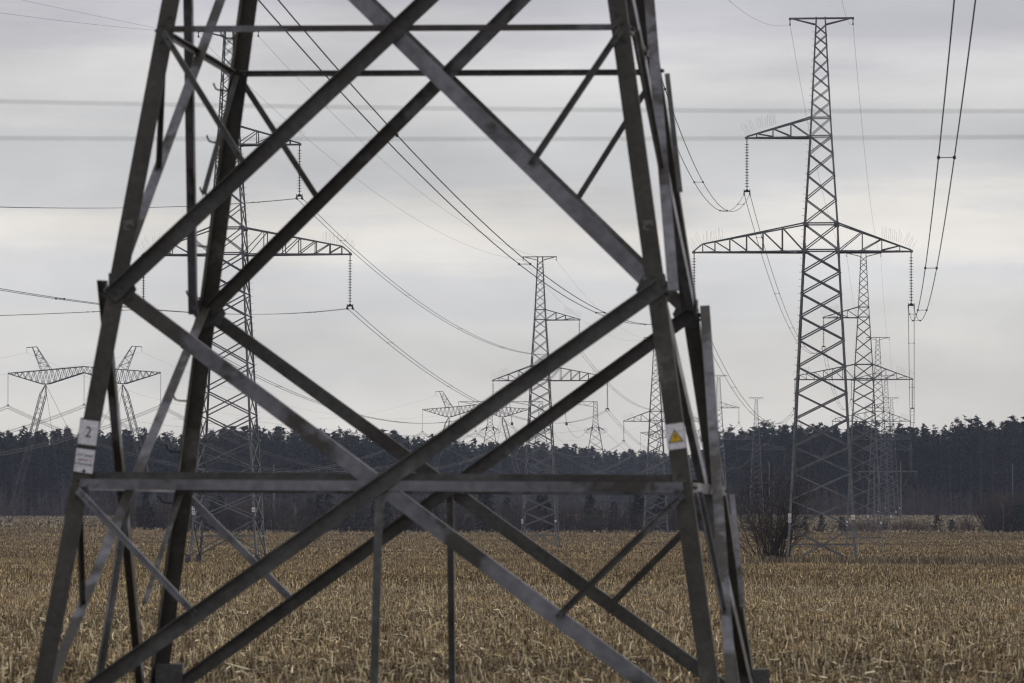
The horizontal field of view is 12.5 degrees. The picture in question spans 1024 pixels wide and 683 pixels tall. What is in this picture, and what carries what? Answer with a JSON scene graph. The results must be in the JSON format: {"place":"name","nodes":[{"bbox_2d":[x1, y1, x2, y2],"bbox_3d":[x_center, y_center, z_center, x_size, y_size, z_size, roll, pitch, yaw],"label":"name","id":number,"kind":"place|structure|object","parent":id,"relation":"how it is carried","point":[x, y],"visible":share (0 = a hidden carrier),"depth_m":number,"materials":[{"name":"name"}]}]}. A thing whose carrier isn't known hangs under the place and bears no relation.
{"place":"outdoors","nodes":[
{"label":"outdoors","id":0,"kind":"place"},
{"bbox_2d":[0,510,1023,682],"bbox_3d":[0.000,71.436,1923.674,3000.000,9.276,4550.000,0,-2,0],"label":"field ground","id":1,"kind":"structure","parent":0,"point":[605,668],"depth_m":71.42,"materials":[{"name":"brown plant"}]},
{"bbox_2d":[8,346,160,523],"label":"guyed portal tower","id":2,"kind":"structure","parent":1,"relation":"on","point":[77,374],"depth_m":1036.24,"materials":[{"name":"metal"}]},
{"bbox_2d":[142,32,353,563],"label":"lattice tower","id":3,"kind":"structure","parent":1,"relation":"on","point":[242,252],"depth_m":355.14,"materials":[{"name":"metal"}]},
{"bbox_2d":[24,0,183,33],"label":"ground wire","id":4,"kind":"object","parent":3,"relation":"attached to","point":[90,14],"visible":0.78,"depth_m":305.34,"materials":[{"name":"grey metal"}]},
{"bbox_2d":[4,13,219,34],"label":"ground wire","id":5,"kind":"object","parent":3,"relation":"attached to","point":[95,24],"visible":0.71,"depth_m":281.83,"materials":[{"name":"grey metal"}]},
{"bbox_2d":[141,277,145,298],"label":"insulator string","id":6,"kind":"object","parent":3,"relation":"hanging from","point":[143,288],"visible":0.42,"depth_m":355.91,"materials":[{"name":"grey glass"}]},
{"bbox_2d":[0,310,123,315],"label":"conductor bundle","id":7,"kind":"object","parent":6,"relation":"hanging from","point":[52,313],"visible":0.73,"depth_m":319.50,"materials":[{"name":"grey metal"}]},
{"bbox_2d":[217,353,455,423],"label":"conductor bundle","id":8,"kind":"object","parent":6,"relation":"hanging from","point":[278,386],"visible":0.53,"depth_m":446.68,"materials":[{"name":"grey metal"}]},
{"bbox_2d":[295,146,302,199],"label":"insulator string","id":9,"kind":"object","parent":3,"relation":"hanging from","point":[299,180],"visible":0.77,"depth_m":355.19,"materials":[{"name":"grey glass"}]},
{"bbox_2d":[5,198,301,207],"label":"conductor bundle","id":10,"kind":"object","parent":9,"relation":"hanging from","point":[170,206],"visible":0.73,"depth_m":300.71,"materials":[{"name":"grey metal"}]},
{"bbox_2d":[298,198,548,354],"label":"conductor bundle","id":11,"kind":"object","parent":9,"relation":"hanging from","point":[409,294],"visible":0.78,"depth_m":425.82,"materials":[{"name":"grey metal"}]},
{"bbox_2d":[346,255,353,309],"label":"insulator string","id":12,"kind":"object","parent":3,"relation":"hanging from","point":[350,305],"visible":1,"depth_m":354.55,"materials":[{"name":"grey glass"}]},
{"bbox_2d":[0,288,351,314],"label":"conductor bundle","id":13,"kind":"object","parent":12,"relation":"hanging from","point":[55,298],"visible":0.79,"depth_m":242.90,"materials":[{"name":"grey metal"}]},
{"bbox_2d":[347,308,608,422],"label":"conductor bundle","id":14,"kind":"object","parent":12,"relation":"hanging from","point":[446,382],"visible":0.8,"depth_m":416.18,"materials":[{"name":"grey metal"}]},
{"bbox_2d":[199,37,518,259],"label":"ground wire","id":15,"kind":"object","parent":3,"relation":"attached to","point":[328,156],"visible":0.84,"depth_m":433.41,"materials":[{"name":"grey metal"}]},
{"bbox_2d":[260,38,553,259],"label":"ground wire","id":16,"kind":"object","parent":3,"relation":"attached to","point":[381,159],"visible":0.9,"depth_m":436.41,"materials":[{"name":"grey metal"}]},
{"bbox_2d":[348,511,366,531],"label":"conifer shrub","id":17,"kind":"object","parent":1,"relation":"on","point":[358,514],"visible":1,"depth_m":964.99,"materials":[{"name":"green plant"}]},
{"bbox_2d":[34,0,769,682],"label":"lattice tower","id":18,"kind":"structure","parent":1,"relation":"on","point":[396,482],"depth_m":45.82,"materials":[{"name":"metal"}]},
{"bbox_2d":[73,446,95,474],"bbox_3d":[-4.151,1.155,45.279,0.192,0.252,0.014,7,-1,6],"label":"line name sign","id":19,"kind":"object","parent":18,"relation":"attached to","point":[84,458],"visible":1,"depth_m":45.28,"materials":[{"name":"white metal"}]},
{"bbox_2d":[77,418,99,446],"bbox_3d":[-4.117,0.881,45.328,0.192,0.262,0.014,7,-1,6],"label":"number sign","id":20,"kind":"object","parent":18,"relation":"attached to","point":[88,432],"visible":1,"depth_m":45.32,"materials":[{"name":"white metal"}]},
{"bbox_2d":[664,423,685,449],"bbox_3d":[1.567,0.911,44.751,0.178,0.245,0.008,-8,-3,6],"label":"warning sign","id":21,"kind":"object","parent":18,"relation":"attached to","point":[675,437],"visible":1,"depth_m":44.75,"materials":[{"name":"white metal"}]},
{"bbox_2d":[462,518,474,532],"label":"conifer shrub","id":22,"kind":"object","parent":1,"relation":"on","point":[467,522],"visible":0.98,"depth_m":965.09,"materials":[{"name":"green plant"}]},
{"bbox_2d":[422,391,528,509],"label":"guyed portal tower","id":23,"kind":"structure","parent":1,"relation":"on","point":[495,414],"depth_m":1504.43,"materials":[{"name":"metal"}]},
{"bbox_2d":[459,401,503,509],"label":"anchor mast","id":24,"kind":"object","parent":1,"relation":"on","point":[486,427],"visible":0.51,"depth_m":1749.03,"materials":[{"name":"metal"}]},
{"bbox_2d":[121,419,477,436],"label":"line wire","id":25,"kind":"object","parent":24,"relation":"attached to","point":[293,435],"visible":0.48,"depth_m":1636.83,"materials":[{"name":"grey metal"}]},
{"bbox_2d":[0,415,1023,515],"bbox_3d":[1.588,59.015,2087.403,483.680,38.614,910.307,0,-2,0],"label":"forest","id":26,"kind":"object","parent":1,"relation":"on","point":[962,459],"visible":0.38,"depth_m":1686.63,"materials":[{"name":"green plant"}]},
{"bbox_2d":[0,514,1023,566],"bbox_3d":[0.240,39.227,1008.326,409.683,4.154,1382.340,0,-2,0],"label":"dry grass","id":27,"kind":"structure","parent":1,"relation":"on","point":[23,521],"depth_m":974.10,"materials":[{"name":"brown plant"}]},
{"bbox_2d":[0,475,1023,516],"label":"undergrowth","id":28,"kind":"object","parent":1,"relation":"on","point":[837,511],"visible":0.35,"depth_m":1639.79,"materials":[{"name":"brown plant"}]},
{"bbox_2d":[512,401,550,502],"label":"anchor mast","id":29,"kind":"object","parent":1,"relation":"on","point":[536,440],"visible":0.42,"depth_m":1749.56,"materials":[{"name":"metal"}]},
{"bbox_2d":[174,418,506,436],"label":"line wire","id":30,"kind":"object","parent":29,"relation":"attached to","point":[349,435],"visible":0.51,"depth_m":1613.15,"materials":[{"name":"grey metal"}]},
{"bbox_2d":[491,256,600,546],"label":"lattice tower","id":31,"kind":"structure","parent":1,"relation":"on","point":[549,380],"depth_m":644.95,"materials":[{"name":"metal"}]},
{"bbox_2d":[606,383,608,408],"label":"insulator string","id":32,"kind":"object","parent":31,"relation":"hanging from","point":[607,385],"visible":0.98,"depth_m":644.34,"materials":[{"name":"grey glass"}]},
{"bbox_2d":[608,413,689,456],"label":"conductor bundle","id":33,"kind":"object","parent":32,"relation":"hanging from","point":[639,443],"visible":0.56,"depth_m":716.68,"materials":[{"name":"grey metal"}]},
{"bbox_2d":[101,484,1023,532],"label":"thicket","id":34,"kind":"object","parent":1,"relation":"on","point":[145,515],"visible":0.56,"depth_m":977.70,"materials":[{"name":"brown plant"}]},
{"bbox_2d":[579,401,608,508],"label":"anchor mast","id":35,"kind":"object","parent":1,"relation":"on","point":[591,428],"visible":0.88,"depth_m":1749.43,"materials":[{"name":"metal"}]},
{"bbox_2d":[238,418,582,436],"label":"line wire","id":36,"kind":"object","parent":35,"relation":"attached to","point":[409,435],"visible":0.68,"depth_m":1612.68,"materials":[{"name":"grey metal"}]},
{"bbox_2d":[623,337,698,532],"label":"lattice tower","id":37,"kind":"structure","parent":1,"relation":"on","point":[663,461],"depth_m":953.48,"materials":[{"name":"metal"}]},
{"bbox_2d":[640,419,721,501],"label":"guyed portal tower","id":38,"kind":"structure","parent":1,"relation":"on","point":[661,442],"depth_m":1974.16,"materials":[{"name":"metal"}]},
{"bbox_2d":[698,375,749,493],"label":"lattice tower","id":39,"kind":"structure","parent":1,"relation":"on","point":[723,439],"depth_m":1249.71,"materials":[{"name":"metal"}]},
{"bbox_2d":[736,397,784,516],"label":"lattice tower","id":40,"kind":"structure","parent":1,"relation":"on","point":[760,449],"depth_m":1549.34,"materials":[{"name":"metal"}]},
{"bbox_2d":[751,461,774,523],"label":"utility pole","id":41,"kind":"object","parent":1,"relation":"on","point":[766,482],"visible":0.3,"depth_m":1099.53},
{"bbox_2d":[696,451,840,562],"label":"bare bush","id":42,"kind":"object","parent":1,"relation":"on","point":[781,533],"visible":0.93,"depth_m":342.81,"materials":[{"name":"brown plant"}]},
{"bbox_2d":[690,17,914,563],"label":"lattice tower","id":43,"kind":"structure","parent":1,"relation":"on","point":[803,251],"depth_m":340.96,"materials":[{"name":"metal"}]},
{"bbox_2d":[692,254,695,292],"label":"insulator string","id":44,"kind":"object","parent":43,"relation":"hanging from","point":[694,267],"visible":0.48,"depth_m":342.19,"materials":[{"name":"grey glass"}]},
{"bbox_2d":[258,0,650,324],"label":"conductor bundle","id":45,"kind":"object","parent":44,"relation":"hanging from","point":[397,135],"visible":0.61,"depth_m":133.01,"materials":[{"name":"grey metal"}]},
{"bbox_2d":[698,311,792,423],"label":"conductor bundle","id":46,"kind":"object","parent":44,"relation":"hanging from","point":[739,392],"visible":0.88,"depth_m":426.16,"materials":[{"name":"grey metal"}]},
{"bbox_2d":[743,139,750,195],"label":"insulator string","id":47,"kind":"object","parent":43,"relation":"hanging from","point":[746,155],"visible":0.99,"depth_m":342.11,"materials":[{"name":"grey glass"}]},
{"bbox_2d":[663,83,749,211],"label":"conductor bundle","id":48,"kind":"object","parent":47,"relation":"hanging from","point":[724,210],"visible":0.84,"depth_m":221.98,"materials":[{"name":"grey metal"}]},
{"bbox_2d":[790,26,836,239],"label":"ground wire","id":49,"kind":"object","parent":43,"relation":"attached to","point":[806,116],"visible":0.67,"depth_m":387.28,"materials":[{"name":"grey metal"}]},
{"bbox_2d":[853,28,879,253],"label":"ground wire","id":50,"kind":"object","parent":43,"relation":"attached to","point":[861,120],"visible":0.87,"depth_m":396.80,"materials":[{"name":"grey metal"}]},
{"bbox_2d":[908,253,914,307],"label":"insulator string","id":51,"kind":"object","parent":43,"relation":"hanging from","point":[911,283],"visible":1,"depth_m":340.77,"materials":[{"name":"grey glass"}]},
{"bbox_2d":[908,310,914,423],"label":"conductor bundle","id":52,"kind":"object","parent":51,"relation":"hanging from","point":[909,373],"visible":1,"depth_m":401.93,"materials":[{"name":"grey metal"}]},
{"bbox_2d":[908,0,975,320],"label":"conductor bundle","id":53,"kind":"object","parent":51,"relation":"hanging from","point":[939,157],"visible":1,"depth_m":119.34,"materials":[{"name":"grey metal"}]},
{"bbox_2d":[800,517,809,530],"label":"conifer shrub","id":54,"kind":"object","parent":1,"relation":"on","point":[805,526],"visible":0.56,"depth_m":964.99,"materials":[{"name":"green plant"}]},
{"bbox_2d":[834,517,848,531],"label":"conifer shrub","id":55,"kind":"object","parent":1,"relation":"on","point":[840,523],"visible":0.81,"depth_m":965.02,"materials":[{"name":"green plant"}]},
{"bbox_2d":[792,253,915,547],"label":"lattice tower","id":56,"kind":"structure","parent":1,"relation":"on","point":[854,389],"depth_m":631.27,"materials":[{"name":"metal"}]},
{"bbox_2d":[822,318,825,348],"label":"insulator string","id":57,"kind":"object","parent":56,"relation":"hanging from","point":[823,336],"visible":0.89,"depth_m":632.89,"materials":[{"name":"grey glass"}]},
{"bbox_2d":[745,196,821,353],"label":"conductor bundle","id":58,"kind":"object","parent":57,"relation":"hanging from","point":[773,275],"visible":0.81,"depth_m":399.22,"materials":[{"name":"grey metal"}]},
{"bbox_2d":[911,380,913,408],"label":"insulator string","id":59,"kind":"object","parent":56,"relation":"hanging from","point":[912,387],"visible":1,"depth_m":631.55,"materials":[{"name":"grey glass"}]},
{"bbox_2d":[909,424,913,455],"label":"conductor bundle","id":60,"kind":"object","parent":59,"relation":"hanging from","point":[910,438],"visible":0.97,"depth_m":690.47,"materials":[{"name":"grey metal"}]},
{"bbox_2d":[832,337,909,532],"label":"lattice tower","id":61,"kind":"structure","parent":1,"relation":"on","point":[873,420],"depth_m":952.98,"materials":[{"name":"metal"}]},
{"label":"insulator string","id":62,"kind":"object","parent":61,"relation":"hanging from","visible":0},
{"bbox_2d":[798,419,833,456],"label":"conductor bundle","id":63,"kind":"object","parent":62,"relation":"hanging from","point":[811,447],"visible":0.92,"depth_m":764.30,"materials":[{"name":"grey metal"}]},
{"bbox_2d":[852,375,909,522],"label":"lattice tower","id":64,"kind":"structure","parent":1,"relation":"on","point":[889,431],"depth_m":1248.72,"materials":[{"name":"metal"}]},
{"bbox_2d":[863,397,911,516],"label":"lattice tower","id":65,"kind":"structure","parent":1,"relation":"on","point":[895,449],"depth_m":1548.79,"materials":[{"name":"metal"}]},
{"bbox_2d":[858,462,916,526],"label":"portal pole","id":66,"kind":"object","parent":1,"relation":"on","point":[900,471],"visible":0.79,"depth_m":1059.28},
{"bbox_2d":[929,514,944,531],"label":"conifer shrub","id":67,"kind":"object","parent":1,"relation":"on","point":[937,518],"visible":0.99,"depth_m":965.09,"materials":[{"name":"green plant"}]},
{"bbox_2d":[945,520,957,531],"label":"conifer shrub","id":68,"kind":"object","parent":1,"relation":"on","point":[951,524],"visible":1,"depth_m":965.12,"materials":[{"name":"green plant"}]},
{"bbox_2d":[960,498,971,519],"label":"bare tree","id":69,"kind":"object","parent":1,"relation":"on","point":[966,507],"visible":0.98,"depth_m":989.54,"materials":[{"name":"brown plant"}]},
{"bbox_2d":[999,489,1011,529],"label":"bare tree","id":70,"kind":"object","parent":1,"relation":"on","point":[1002,506],"visible":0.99,"depth_m":967.32,"materials":[{"name":"brown plant"}]},
{"bbox_2d":[1012,464,1012,502],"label":"utility pole","id":71,"kind":"object","parent":1,"relation":"on","point":[1012,480],"visible":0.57,"depth_m":1039.45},
{"bbox_2d":[1007,503,1023,531],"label":"conifer shrub","id":72,"kind":"object","parent":1,"relation":"on","point":[1019,510],"visible":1,"depth_m":964.96,"materials":[{"name":"green plant"}]},
{"bbox_2d":[0,101,1023,111],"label":"thin wire","id":73,"kind":"object","parent":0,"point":[512,109],"visible":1,"depth_m":23.06,"materials":[{"name":"grey metal"}]},
{"bbox_2d":[0,136,1023,138],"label":"thin wire","id":74,"kind":"object","parent":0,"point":[529,138],"visible":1,"depth_m":23.05,"materials":[{"name":"grey metal"}]},
{"bbox_2d":[0,0,1023,499],"label":"sky","id":75,"kind":"structure","parent":0,"point":[966,357],"materials":[{"name":"grey"}]},
{"bbox_2d":[816,515,826,532],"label":"conifer shrub","id":76,"kind":"object","parent":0,"point":[821,523],"visible":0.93,"depth_m":965.14,"materials":[{"name":"green plant"}]},
{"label":"insulator string","id":77,"kind":"object","parent":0,"visible":0},
{"bbox_2d":[499,417,623,456],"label":"conductor bundle","id":78,"kind":"object","parent":77,"relation":"hanging from","point":[558,452],"visible":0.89,"depth_m":784.51,"materials":[{"name":"grey metal"}]},
{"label":"insulator string","id":79,"kind":"object","parent":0,"visible":0},
{"bbox_2d":[581,354,661,409],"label":"conductor bundle","id":80,"kind":"object","parent":79,"relation":"hanging from","point":[615,389],"visible":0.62,"depth_m":734.98,"materials":[{"name":"grey metal"}]},
{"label":"insulator string","id":81,"kind":"object","parent":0,"visible":0},
{"bbox_2d":[0,405,84,435],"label":"conductor bundle","id":82,"kind":"object","parent":81,"relation":"hanging from","point":[43,420],"visible":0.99,"depth_m":1002.51,"materials":[{"name":"grey metal"}]},
{"bbox_2d":[83,407,476,472],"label":"conductor bundle","id":83,"kind":"object","parent":81,"relation":"hanging from","point":[253,465],"visible":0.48,"depth_m":1174.53,"materials":[{"name":"grey metal"}]},
{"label":"insulator string","id":84,"kind":"object","parent":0,"visible":0},
{"bbox_2d":[0,405,158,455],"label":"conductor bundle","id":85,"kind":"object","parent":84,"relation":"hanging from","point":[75,435],"visible":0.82,"depth_m":952.43,"materials":[{"name":"grey metal"}]},
{"bbox_2d":[169,410,486,472],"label":"conductor bundle","id":86,"kind":"object","parent":84,"relation":"hanging from","point":[305,462],"visible":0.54,"depth_m":1161.56,"materials":[{"name":"grey metal"}]},
{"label":"insulator string","id":87,"kind":"object","parent":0,"visible":0},
{"bbox_2d":[8,406,421,472],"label":"conductor bundle","id":88,"kind":"object","parent":87,"relation":"hanging from","point":[201,468],"visible":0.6,"depth_m":1179.08,"materials":[{"name":"grey metal"}]},
{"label":"insulator string","id":89,"kind":"object","parent":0,"visible":0},
{"bbox_2d":[422,432,638,473],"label":"conductor bundle","id":90,"kind":"object","parent":89,"relation":"hanging from","point":[508,473],"visible":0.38,"depth_m":1639.10,"materials":[{"name":"grey metal"}]},
{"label":"insulator string","id":91,"kind":"object","parent":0,"visible":0},
{"bbox_2d":[476,432,668,474],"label":"conductor bundle","id":92,"kind":"object","parent":91,"relation":"hanging from","point":[545,469],"visible":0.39,"depth_m":1607.57,"materials":[{"name":"grey metal"}]},
{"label":"insulator string","id":93,"kind":"object","parent":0,"visible":0},
{"bbox_2d":[535,436,693,473],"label":"conductor bundle","id":94,"kind":"object","parent":93,"relation":"hanging from","point":[574,460],"visible":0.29,"depth_m":1586.58,"materials":[{"name":"grey metal"}]}
]}

